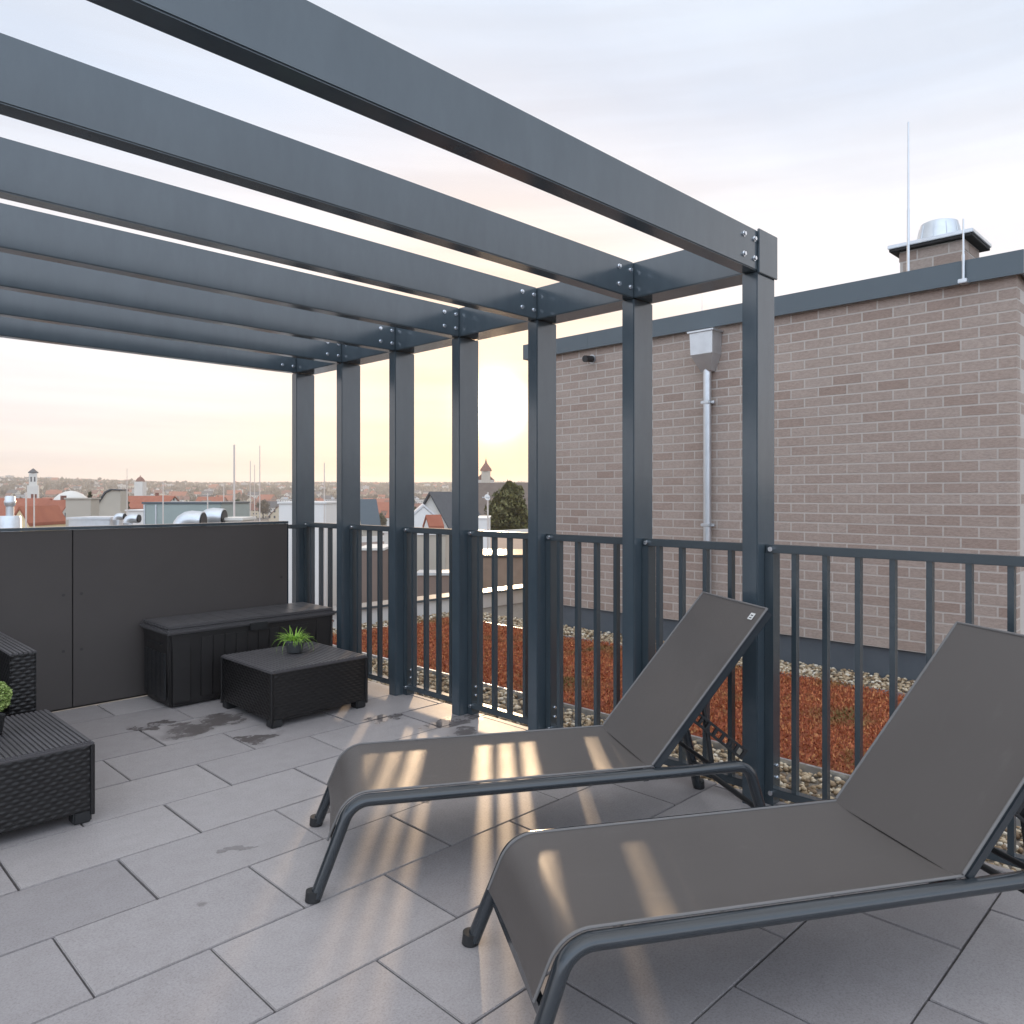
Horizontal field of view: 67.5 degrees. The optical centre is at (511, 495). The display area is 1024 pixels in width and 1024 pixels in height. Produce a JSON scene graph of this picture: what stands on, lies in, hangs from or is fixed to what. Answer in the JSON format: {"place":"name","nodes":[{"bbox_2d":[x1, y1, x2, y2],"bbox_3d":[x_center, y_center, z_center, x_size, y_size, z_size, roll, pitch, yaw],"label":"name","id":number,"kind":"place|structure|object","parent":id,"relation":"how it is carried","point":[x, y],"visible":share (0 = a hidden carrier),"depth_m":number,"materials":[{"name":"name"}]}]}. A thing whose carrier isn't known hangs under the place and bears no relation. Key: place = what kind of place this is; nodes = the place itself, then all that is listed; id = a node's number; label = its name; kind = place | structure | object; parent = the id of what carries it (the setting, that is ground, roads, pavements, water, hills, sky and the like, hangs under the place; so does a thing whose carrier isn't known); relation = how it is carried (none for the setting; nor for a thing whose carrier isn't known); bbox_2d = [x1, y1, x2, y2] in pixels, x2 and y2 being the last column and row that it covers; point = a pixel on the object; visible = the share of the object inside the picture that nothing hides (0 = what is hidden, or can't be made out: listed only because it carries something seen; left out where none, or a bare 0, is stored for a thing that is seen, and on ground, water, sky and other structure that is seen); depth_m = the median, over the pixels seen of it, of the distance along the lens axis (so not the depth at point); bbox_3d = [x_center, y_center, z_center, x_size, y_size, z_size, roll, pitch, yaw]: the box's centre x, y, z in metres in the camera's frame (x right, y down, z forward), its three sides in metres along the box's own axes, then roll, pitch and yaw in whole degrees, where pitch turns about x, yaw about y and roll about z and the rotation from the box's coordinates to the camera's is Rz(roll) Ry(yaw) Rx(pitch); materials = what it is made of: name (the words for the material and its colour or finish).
{"place":"outdoors","nodes":[
{"label":"outdoors","id":0,"kind":"place"},
{"bbox_2d":[64,498,100,525],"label":"chimney block","id":1,"kind":"structure","parent":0,"point":[78,507],"depth_m":22.00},
{"bbox_2d":[125,509,142,524],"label":"white parapet block","id":2,"kind":"structure","parent":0,"point":[134,511],"depth_m":24.00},
{"bbox_2d":[173,511,206,526],"bbox_3d":[-4.855,1.417,11.500,0.475,2.376,0.273,0,0,0],"label":"ventilation duct","id":3,"kind":"object","parent":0,"point":[193,517],"visible":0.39,"depth_m":11.39,"materials":[{"name":"metal"}]},
{"bbox_2d":[142,501,249,527],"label":"glazed shed","id":4,"kind":"structure","parent":0,"point":[152,512],"depth_m":20.00,"materials":[{"name":"grey metal"}]},
{"bbox_2d":[203,508,227,525],"bbox_3d":[-4.923,1.404,12.500,0.484,2.402,0.278,0,0,0],"label":"ventilation duct","id":5,"kind":"object","parent":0,"point":[216,515],"visible":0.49,"depth_m":12.39,"materials":[{"name":"metal"}]},
{"bbox_2d":[0,481,451,500],"bbox_3d":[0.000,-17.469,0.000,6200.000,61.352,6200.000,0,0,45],"label":"hills","id":6,"kind":"structure","parent":0,"point":[332,490],"depth_m":1548.11,"materials":[{"name":"brown"}]},
{"bbox_2d":[6,490,20,494],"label":"town house","id":7,"kind":"structure","parent":6,"relation":"on","point":[16,492],"depth_m":1088.64,"materials":[{"name":"paint"}]},
{"bbox_2d":[45,490,62,496],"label":"town house","id":8,"kind":"structure","parent":6,"relation":"on","point":[50,493],"depth_m":1035.48,"materials":[{"name":"red tile"}]},
{"bbox_2d":[91,490,101,495],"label":"town house","id":9,"kind":"structure","parent":6,"relation":"on","point":[95,492],"depth_m":1129.97,"materials":[{"name":"brown tile"}]},
{"bbox_2d":[153,490,164,494],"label":"town house","id":10,"kind":"structure","parent":6,"relation":"on","point":[160,492],"depth_m":1220.88,"materials":[{"name":"white paint"}]},
{"bbox_2d":[171,491,188,499],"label":"town house","id":11,"kind":"structure","parent":6,"relation":"on","point":[178,494],"depth_m":1070.10,"materials":[{"name":"red tile"}]},
{"bbox_2d":[180,496,189,500],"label":"town house","id":12,"kind":"structure","parent":6,"relation":"on","point":[185,497],"depth_m":998.58,"materials":[{"name":"brown tile"}]},
{"bbox_2d":[201,491,212,494],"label":"town house","id":13,"kind":"structure","parent":6,"relation":"on","point":[206,492],"depth_m":1223.51,"materials":[{"name":"stone"}]},
{"bbox_2d":[208,485,218,489],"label":"town house","id":14,"kind":"structure","parent":6,"relation":"on","point":[214,487],"depth_m":1614.35,"materials":[{"name":"white paint"}]},
{"bbox_2d":[226,490,241,499],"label":"town house","id":15,"kind":"structure","parent":6,"relation":"on","point":[229,492],"depth_m":1172.96,"materials":[{"name":"red tile"}]},
{"bbox_2d":[247,491,260,497],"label":"town house","id":16,"kind":"structure","parent":6,"relation":"on","point":[256,494],"depth_m":1155.21,"materials":[{"name":"stone"}]},
{"bbox_2d":[0,477,527,500],"bbox_3d":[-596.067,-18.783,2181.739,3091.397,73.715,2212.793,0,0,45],"label":"distant woods","id":17,"kind":"object","parent":6,"relation":"on","point":[275,490],"visible":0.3,"depth_m":1663.89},
{"bbox_2d":[321,495,332,498],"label":"town house","id":18,"kind":"structure","parent":6,"relation":"on","point":[327,496],"depth_m":1034.42,"materials":[{"name":"stone"}]},
{"bbox_2d":[220,517,255,525],"bbox_3d":[-4.585,1.485,12.800,0.416,2.240,0.660,0,0,0],"label":"vent box","id":19,"kind":"object","parent":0,"point":[239,519],"visible":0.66,"depth_m":12.51,"materials":[{"name":"paint"}]},
{"bbox_2d":[254,465,254,524],"bbox_3d":[-7.725,0.841,23.000,0.240,3.527,0.240,0,0,45],"label":"mast","id":20,"kind":"object","parent":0,"point":[254,492],"visible":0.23,"depth_m":22.99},
{"bbox_2d":[255,517,385,534],"bbox_3d":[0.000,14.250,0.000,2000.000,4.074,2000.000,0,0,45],"label":"ground","id":21,"kind":"structure","parent":0,"point":[261,519],"depth_m":516.31,"materials":[{"name":"grey"}]},
{"bbox_2d":[0,494,52,515],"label":"red roofed house","id":22,"kind":"structure","parent":21,"relation":"on","point":[20,501],"depth_m":148.66,"materials":[{"name":"tile"}]},
{"bbox_2d":[27,468,38,497],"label":"water tower","id":23,"kind":"structure","parent":21,"relation":"on","point":[32,487],"depth_m":358.32,"materials":[{"name":"paint"}]},
{"bbox_2d":[14,505,65,530],"bbox_3d":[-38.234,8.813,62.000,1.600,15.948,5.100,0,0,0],"label":"cream gable house","id":24,"kind":"structure","parent":21,"relation":"on","point":[50,516],"depth_m":61.75,"materials":[{"name":"paint"}]},
{"bbox_2d":[36,496,66,517],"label":"red roofed house","id":25,"kind":"structure","parent":21,"relation":"on","point":[61,503],"depth_m":139.60,"materials":[{"name":"tile"}]},
{"bbox_2d":[53,491,86,499],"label":"domed hall","id":26,"kind":"structure","parent":21,"relation":"on","point":[71,494],"depth_m":326.36,"materials":[{"name":"paint"}]},
{"bbox_2d":[99,489,128,515],"bbox_3d":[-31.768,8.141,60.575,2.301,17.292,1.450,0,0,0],"label":"gable wall house","id":27,"kind":"structure","parent":21,"relation":"on","point":[112,502],"depth_m":60.00,"materials":[{"name":"paint"}]},
{"bbox_2d":[134,475,145,495],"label":"dome tower","id":28,"kind":"structure","parent":21,"relation":"on","point":[139,486],"depth_m":517.20,"materials":[{"name":"paint"}]},
{"bbox_2d":[128,493,178,508],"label":"red roofed house","id":29,"kind":"structure","parent":21,"relation":"on","point":[136,502],"depth_m":207.96,"materials":[{"name":"tile"}]},
{"bbox_2d":[196,496,227,500],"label":"town house","id":30,"kind":"structure","parent":21,"relation":"on","point":[217,498],"depth_m":532.71,"materials":[{"name":"red tile"}]},
{"bbox_2d":[216,495,232,500],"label":"town house","id":31,"kind":"structure","parent":21,"relation":"on","point":[229,497],"depth_m":899.55,"materials":[{"name":"red tile"}]},
{"bbox_2d":[251,504,267,517],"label":"town house","id":32,"kind":"structure","parent":21,"relation":"on","point":[256,512],"depth_m":555.27,"materials":[{"name":"brown tile"}]},
{"bbox_2d":[255,499,270,518],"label":"deciduous tree","id":33,"kind":"object","parent":21,"relation":"on","point":[264,506],"visible":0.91,"depth_m":528.31,"materials":[{"name":"grey plant"}]},
{"bbox_2d":[257,494,276,500],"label":"town house","id":34,"kind":"structure","parent":21,"relation":"on","point":[269,497],"depth_m":891.20,"materials":[{"name":"red tile"}]},
{"bbox_2d":[268,506,278,520],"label":"town house","id":35,"kind":"structure","parent":21,"relation":"on","point":[273,515],"depth_m":354.37,"materials":[{"name":"brown tile"}]},
{"bbox_2d":[268,500,280,515],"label":"town house","id":36,"kind":"structure","parent":21,"relation":"on","point":[273,504],"depth_m":574.18,"materials":[{"name":"stone"}]},
{"bbox_2d":[276,497,291,500],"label":"apartment block","id":37,"kind":"structure","parent":21,"relation":"on","point":[286,499],"depth_m":798.60,"materials":[{"name":"stone"}]},
{"bbox_2d":[325,497,336,500],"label":"apartment block","id":38,"kind":"structure","parent":21,"relation":"on","point":[332,499],"depth_m":750.21,"materials":[{"name":"stone"}]},
{"bbox_2d":[360,499,380,535],"bbox_3d":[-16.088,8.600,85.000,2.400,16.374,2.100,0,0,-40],"label":"grey house","id":39,"kind":"structure","parent":21,"relation":"on","point":[369,513],"depth_m":84.62,"materials":[{"name":"blue metal"}]},
{"bbox_2d":[375,498,388,501],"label":"town house","id":40,"kind":"structure","parent":21,"relation":"on","point":[381,499],"depth_m":774.56,"materials":[{"name":"red tile"}]},
{"bbox_2d":[377,502,388,515],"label":"town house","id":41,"kind":"structure","parent":21,"relation":"on","point":[384,506],"depth_m":456.27,"materials":[{"name":"red tile"}]},
{"bbox_2d":[379,512,386,525],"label":"deciduous tree","id":42,"kind":"object","parent":21,"relation":"on","point":[383,521],"visible":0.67,"depth_m":338.57,"materials":[{"name":"green plant"}]},
{"bbox_2d":[385,510,388,525],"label":"town house","id":43,"kind":"structure","parent":21,"relation":"on","point":[387,518],"depth_m":390.55,"materials":[{"name":"red tile"}]},
{"bbox_2d":[414,498,423,502],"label":"apartment block","id":44,"kind":"structure","parent":21,"relation":"on","point":[417,500],"depth_m":857.28,"materials":[{"name":"stone"}]},
{"bbox_2d":[414,503,435,526],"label":"white house","id":45,"kind":"structure","parent":21,"relation":"on","point":[422,510],"depth_m":76.99,"materials":[{"name":"white paint"}]},
{"bbox_2d":[422,515,443,527],"bbox_3d":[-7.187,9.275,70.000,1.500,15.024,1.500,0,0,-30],"label":"red roof annex","id":46,"kind":"object","parent":21,"relation":"on","point":[433,521],"visible":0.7,"depth_m":69.65,"materials":[{"name":"tile"}]},
{"bbox_2d":[362,529,527,548],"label":"neighbouring building","id":47,"kind":"structure","parent":21,"relation":"on","point":[517,543],"depth_m":42.61,"materials":[{"name":"concrete"}]},
{"bbox_2d":[0,496,21,531],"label":"vent cowl","id":48,"kind":"object","parent":47,"relation":"on","point":[9,520],"visible":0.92,"depth_m":13.92,"materials":[{"name":"metal"}]},
{"bbox_2d":[25,492,26,527],"bbox_3d":[-10.144,1.269,16.000,0.240,2.672,0.240,0,0,45],"label":"mast","id":49,"kind":"object","parent":47,"relation":"on","point":[25,509],"visible":0.23,"depth_m":15.99,"materials":[{"name":"grey metal"}]},
{"bbox_2d":[33,494,34,526],"bbox_3d":[-10.599,1.288,17.000,0.240,2.635,0.240,0,0,45],"label":"mast","id":50,"kind":"object","parent":47,"relation":"on","point":[33,510],"visible":0.23,"depth_m":16.99,"materials":[{"name":"grey metal"}]},
{"bbox_2d":[66,516,122,529],"bbox_3d":[-8.276,1.517,15.450,0.876,2.176,0.960,0,0,0],"label":"ventilation duct","id":51,"kind":"object","parent":47,"relation":"on","point":[91,521],"visible":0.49,"depth_m":15.00,"materials":[{"name":"metal"}]},
{"bbox_2d":[112,513,126,528],"bbox_3d":[-6.407,1.445,12.500,0.206,2.320,0.111,0,0,0],"label":"ventilation duct","id":52,"kind":"object","parent":47,"relation":"on","point":[117,517],"visible":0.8,"depth_m":12.45,"materials":[{"name":"metal"}]},
{"bbox_2d":[123,514,141,524],"bbox_3d":[-5.958,1.446,12.000,0.258,2.318,0.142,0,0,0],"label":"ventilation duct","id":53,"kind":"object","parent":47,"relation":"on","point":[130,519],"visible":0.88,"depth_m":11.94,"materials":[{"name":"metal"}]},
{"bbox_2d":[162,482,163,523],"bbox_3d":[-8.194,1.142,18.000,0.240,2.926,0.240,0,0,45],"label":"mast","id":54,"kind":"object","parent":47,"relation":"on","point":[163,505],"visible":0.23,"depth_m":18.00,"materials":[{"name":"grey metal"}]},
{"bbox_2d":[233,445,234,516],"bbox_3d":[-7.249,0.642,20.000,0.240,3.926,0.240,0,0,45],"label":"mast","id":55,"kind":"object","parent":47,"relation":"on","point":[233,480],"visible":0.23,"depth_m":19.98,"materials":[{"name":"grey metal"}]},
{"bbox_2d":[250,461,250,516],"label":"mast","id":56,"kind":"object","parent":47,"relation":"on","point":[250,488],"visible":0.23,"depth_m":20.99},
{"bbox_2d":[259,446,259,521],"bbox_3d":[-6.910,0.622,21.000,0.240,3.966,0.240,0,0,45],"label":"mast","id":57,"kind":"object","parent":47,"relation":"on","point":[259,483],"visible":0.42,"depth_m":20.99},
{"bbox_2d":[277,501,336,606],"bbox_3d":[-4.653,1.372,17.800,1.101,2.466,1.660,0,0,0],"label":"plant box","id":58,"kind":"object","parent":47,"relation":"on","point":[285,510],"visible":0.43,"depth_m":17.00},
{"bbox_2d":[324,463,324,605],"bbox_3d":[-4.164,0.941,17.000,0.240,3.329,0.240,0,0,45],"label":"mast","id":59,"kind":"object","parent":47,"relation":"on","point":[324,535],"visible":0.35,"depth_m":16.99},
{"bbox_2d":[362,544,387,602],"bbox_3d":[-2.765,1.818,15.600,0.542,1.573,1.260,0,0,0],"label":"roof plant unit","id":60,"kind":"object","parent":47,"relation":"on","point":[374,573],"visible":0.19,"depth_m":15.00,"materials":[{"name":"metal"}]},
{"bbox_2d":[487,492,488,548],"bbox_3d":[-0.568,1.264,18.000,0.240,2.681,0.240,0,0,45],"label":"mast","id":61,"kind":"object","parent":47,"relation":"on","point":[488,521],"visible":0.23,"depth_m":17.99,"materials":[{"name":"grey metal"}]},
{"bbox_2d":[423,492,480,528],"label":"steep house","id":62,"kind":"structure","parent":21,"relation":"on","point":[438,503],"depth_m":90.95,"materials":[{"name":"paint"}]},
{"bbox_2d":[478,460,493,482],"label":"church","id":63,"kind":"structure","parent":21,"relation":"on","point":[485,476],"depth_m":517.00,"materials":[{"name":"white paint"}]},
{"bbox_2d":[478,483,527,515],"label":"hall building","id":64,"kind":"structure","parent":21,"relation":"on","point":[485,488],"depth_m":154.99,"materials":[{"name":"grey tile"}]},
{"bbox_2d":[484,479,527,530],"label":"deciduous tree","id":65,"kind":"object","parent":21,"relation":"on","point":[508,509],"visible":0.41,"depth_m":107.84,"materials":[{"name":"green plant"}]},
{"bbox_3d":[1.424,9.042,2.462,13.450,15.090,19.500,0,0,45],"label":"apartment building","id":66,"kind":"object","parent":21,"relation":"on","visible":0},
{"bbox_2d":[52,695,147,712],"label":"baseboard","id":67,"kind":"structure","parent":66,"relation":"on","point":[97,704],"depth_m":5.30,"materials":[{"name":"black"}]},
{"bbox_2d":[333,584,522,628],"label":"roof parapet","id":68,"kind":"structure","parent":66,"relation":"on","point":[502,595],"depth_m":9.37,"materials":[{"name":"grey metal"}]},
{"bbox_2d":[334,602,1023,870],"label":"gravel","id":69,"kind":"structure","parent":66,"relation":"on","point":[517,610],"depth_m":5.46,"materials":[{"name":"gravel"}]},
{"bbox_2d":[333,616,904,774],"bbox_3d":[3.094,1.435,3.780,12.540,0.021,1.865,0,0,45],"label":"sedum bed","id":70,"kind":"object","parent":69,"relation":"on","point":[781,722],"depth_m":5.20,"materials":[{"name":"red plant"}]},
{"bbox_2d":[333,645,1020,828],"bbox_3d":[2.426,1.424,3.108,12.540,0.045,0.020,0,0,45],"label":"roof edging","id":71,"kind":"object","parent":69,"relation":"on","point":[803,767],"depth_m":4.42,"materials":[{"name":"metal"}]},
{"bbox_2d":[483,621,905,696],"bbox_3d":[3.762,1.424,4.452,12.540,0.045,0.020,0,0,45],"label":"roof edging","id":72,"kind":"object","parent":69,"relation":"on","point":[900,693],"depth_m":5.90,"materials":[{"name":"metal"}]},
{"bbox_2d":[523,249,1023,681],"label":"brick penthouse","id":73,"kind":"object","parent":69,"relation":"on","point":[898,411],"visible":0.62,"depth_m":6.24,"materials":[{"name":"brown brick"}]},
{"bbox_2d":[582,354,595,363],"bbox_3d":[0.813,-1.441,8.067,0.096,0.097,0.157,0,0,45],"label":"wall spout","id":74,"kind":"object","parent":73,"relation":"attached to","point":[591,358],"depth_m":8.03,"materials":[{"name":"black plastic"}]},
{"bbox_2d":[687,328,723,592],"bbox_3d":[1.776,-0.116,7.051,0.270,2.785,0.186,0,0,45],"label":"downpipe","id":75,"kind":"object","parent":73,"relation":"attached to","point":[705,349],"visible":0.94,"depth_m":7.04,"materials":[{"name":"metal"}]},
{"bbox_2d":[907,122,909,270],"bbox_3d":[3.198,-2.363,6.176,0.060,1.280,0.090,0,0,45],"label":"lightning rod","id":76,"kind":"object","parent":73,"relation":"on","point":[908,239],"visible":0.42,"depth_m":6.16,"materials":[{"name":"metal"}]},
{"bbox_2d":[887,218,991,272],"bbox_3d":[3.604,-2.001,6.464,0.640,0.596,0.570,0,0,45],"label":"chimney","id":77,"kind":"object","parent":73,"relation":"on","point":[937,242],"visible":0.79,"depth_m":6.31,"materials":[{"name":"beige brick"}]},
{"bbox_2d":[958,219,969,285],"bbox_3d":[3.297,-1.778,5.591,0.060,0.470,0.090,0,0,45],"label":"lightning rod","id":78,"kind":"object","parent":73,"relation":"attached to","point":[963,281],"visible":1,"depth_m":5.58,"materials":[{"name":"metal"}]},
{"bbox_2d":[383,531,387,543],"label":"pale roof block","id":79,"kind":"structure","parent":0,"point":[385,537],"depth_m":20.00,"materials":[{"name":"paint"}]},
{"bbox_2d":[333,614,448,633],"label":"gravel","id":80,"kind":"structure","parent":0,"point":[420,618],"depth_m":8.54,"materials":[{"name":"grey gravel"}]},
{"bbox_2d":[417,533,448,570],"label":"cream roof block","id":81,"kind":"structure","parent":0,"point":[432,552],"depth_m":17.00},
{"bbox_2d":[417,570,448,595],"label":"grey curb","id":82,"kind":"structure","parent":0,"point":[432,582],"depth_m":13.60,"materials":[{"name":"concrete"}]},
{"bbox_2d":[478,516,490,548],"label":"wall block","id":83,"kind":"structure","parent":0,"point":[482,522],"depth_m":30.00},
{"bbox_2d":[483,549,522,588],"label":"parapet wall","id":84,"kind":"structure","parent":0,"point":[502,567],"depth_m":13.80,"materials":[{"name":"beige brick"}]},
{"bbox_2d":[0,680,1023,1023],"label":"terrace floor","id":85,"kind":"structure","parent":0,"point":[172,880],"depth_m":2.32,"materials":[{"name":"grey tile"}]},
{"bbox_2d":[0,632,36,716],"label":"rattan armchair","id":86,"kind":"object","parent":85,"relation":"on","point":[18,667],"visible":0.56,"depth_m":3.51,"materials":[{"name":"wicker"}]},
{"bbox_2d":[0,709,94,833],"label":"rattan table","id":87,"kind":"object","parent":85,"relation":"on","point":[47,765],"visible":0.99,"depth_m":2.95,"materials":[{"name":"wicker"}]},
{"bbox_2d":[0,681,12,733],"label":"topiary ball","id":88,"kind":"object","parent":87,"relation":"on","point":[4,702],"visible":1,"depth_m":3.10,"materials":[{"name":"green plant"}]},
{"bbox_2d":[0,521,306,711],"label":"privacy wall","id":89,"kind":"structure","parent":85,"relation":"on","point":[77,606],"depth_m":4.78,"materials":[{"name":"paint"}]},
{"bbox_2d":[139,602,335,706],"bbox_3d":[-1.800,1.032,5.130,0.462,0.486,1.168,0,0,45],"label":"storage box","id":90,"kind":"object","parent":85,"relation":"on","point":[183,654],"visible":0.81,"depth_m":4.79,"materials":[{"name":"plastic"}]},
{"bbox_2d":[220,641,367,728],"bbox_3d":[-1.323,1.128,4.652,0.636,0.319,0.637,0,0,45],"label":"rattan table","id":91,"kind":"object","parent":85,"relation":"on","point":[272,686],"visible":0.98,"depth_m":4.46,"materials":[{"name":"wicker"}]},
{"bbox_2d":[271,625,318,654],"bbox_3d":[-1.337,0.885,4.708,0.260,0.159,0.259,0,0,45],"label":"potted plant","id":92,"kind":"object","parent":91,"relation":"on","point":[295,643],"visible":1,"depth_m":4.67,"materials":[{"name":"green plant"}]},
{"bbox_2d":[304,522,336,646],"bbox_3d":[-1.371,0.746,5.651,0.546,1.082,0.076,0,0,45],"label":"railing","id":93,"kind":"object","parent":85,"relation":"on","point":[309,563],"visible":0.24,"depth_m":5.70,"materials":[{"name":"metal"}]},
{"bbox_2d":[0,0,776,803],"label":"pergola","id":94,"kind":"object","parent":85,"relation":"on","point":[74,282],"visible":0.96,"depth_m":3.19,"materials":[{"name":"grey metal"}]},
{"bbox_2d":[349,524,388,683],"bbox_3d":[-0.931,0.746,5.214,0.546,1.082,0.076,0,0,45],"label":"railing","id":95,"kind":"object","parent":94,"relation":"attached to","point":[356,588],"visible":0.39,"depth_m":5.25,"materials":[{"name":"metal"}]},
{"bbox_2d":[403,527,451,702],"bbox_3d":[-0.491,0.746,4.777,0.546,1.082,0.076,0,0,45],"label":"railing","id":96,"kind":"object","parent":94,"relation":"attached to","point":[410,686],"visible":0.9,"depth_m":4.82,"materials":[{"name":"metal"}]},
{"bbox_2d":[545,534,621,728],"bbox_3d":[0.388,0.746,3.903,0.546,1.082,0.076,0,0,45],"label":"railing","id":97,"kind":"object","parent":94,"relation":"attached to","point":[553,630],"visible":0.72,"depth_m":3.95,"materials":[{"name":"metal"}]},
{"bbox_2d":[642,538,741,786],"bbox_3d":[0.828,0.746,3.466,0.546,1.082,0.076,0,0,45],"label":"railing","id":98,"kind":"object","parent":94,"relation":"attached to","point":[652,595],"visible":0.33,"depth_m":3.51,"materials":[{"name":"metal"}]},
{"bbox_2d":[765,544,1023,868],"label":"railing","id":99,"kind":"object","parent":94,"relation":"attached to","point":[775,792],"visible":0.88,"depth_m":3.03,"materials":[{"name":"metal"}]},
{"bbox_2d":[467,530,527,724],"bbox_3d":[-0.052,0.746,4.340,0.546,1.082,0.076,0,0,45],"label":"railing","id":100,"kind":"object","parent":85,"relation":"on","point":[475,705],"visible":0.88,"depth_m":4.38,"materials":[{"name":"metal"}]},
{"bbox_2d":[305,591,771,903],"bbox_3d":[0.096,0.853,2.902,1.683,0.871,0.627,0,0,-13],"label":"sun lounger","id":101,"kind":"object","parent":85,"relation":"on","point":[655,713],"visible":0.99,"depth_m":2.85,"materials":[{"name":"grey fabric"}]},
{"bbox_2d":[462,621,1023,1023],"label":"sun lounger","id":102,"kind":"object","parent":85,"relation":"on","point":[931,793],"visible":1,"depth_m":2.08,"materials":[{"name":"grey fabric"}]},
{"bbox_2d":[0,0,1023,482],"label":"sky","id":103,"kind":"structure","parent":0,"point":[786,119],"materials":[{"name":"white"}]},
{"bbox_2d":[431,612,914,691],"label":"gravel","id":104,"kind":"structure","parent":0,"point":[806,670],"depth_m":6.26,"materials":[{"name":"grey gravel"}]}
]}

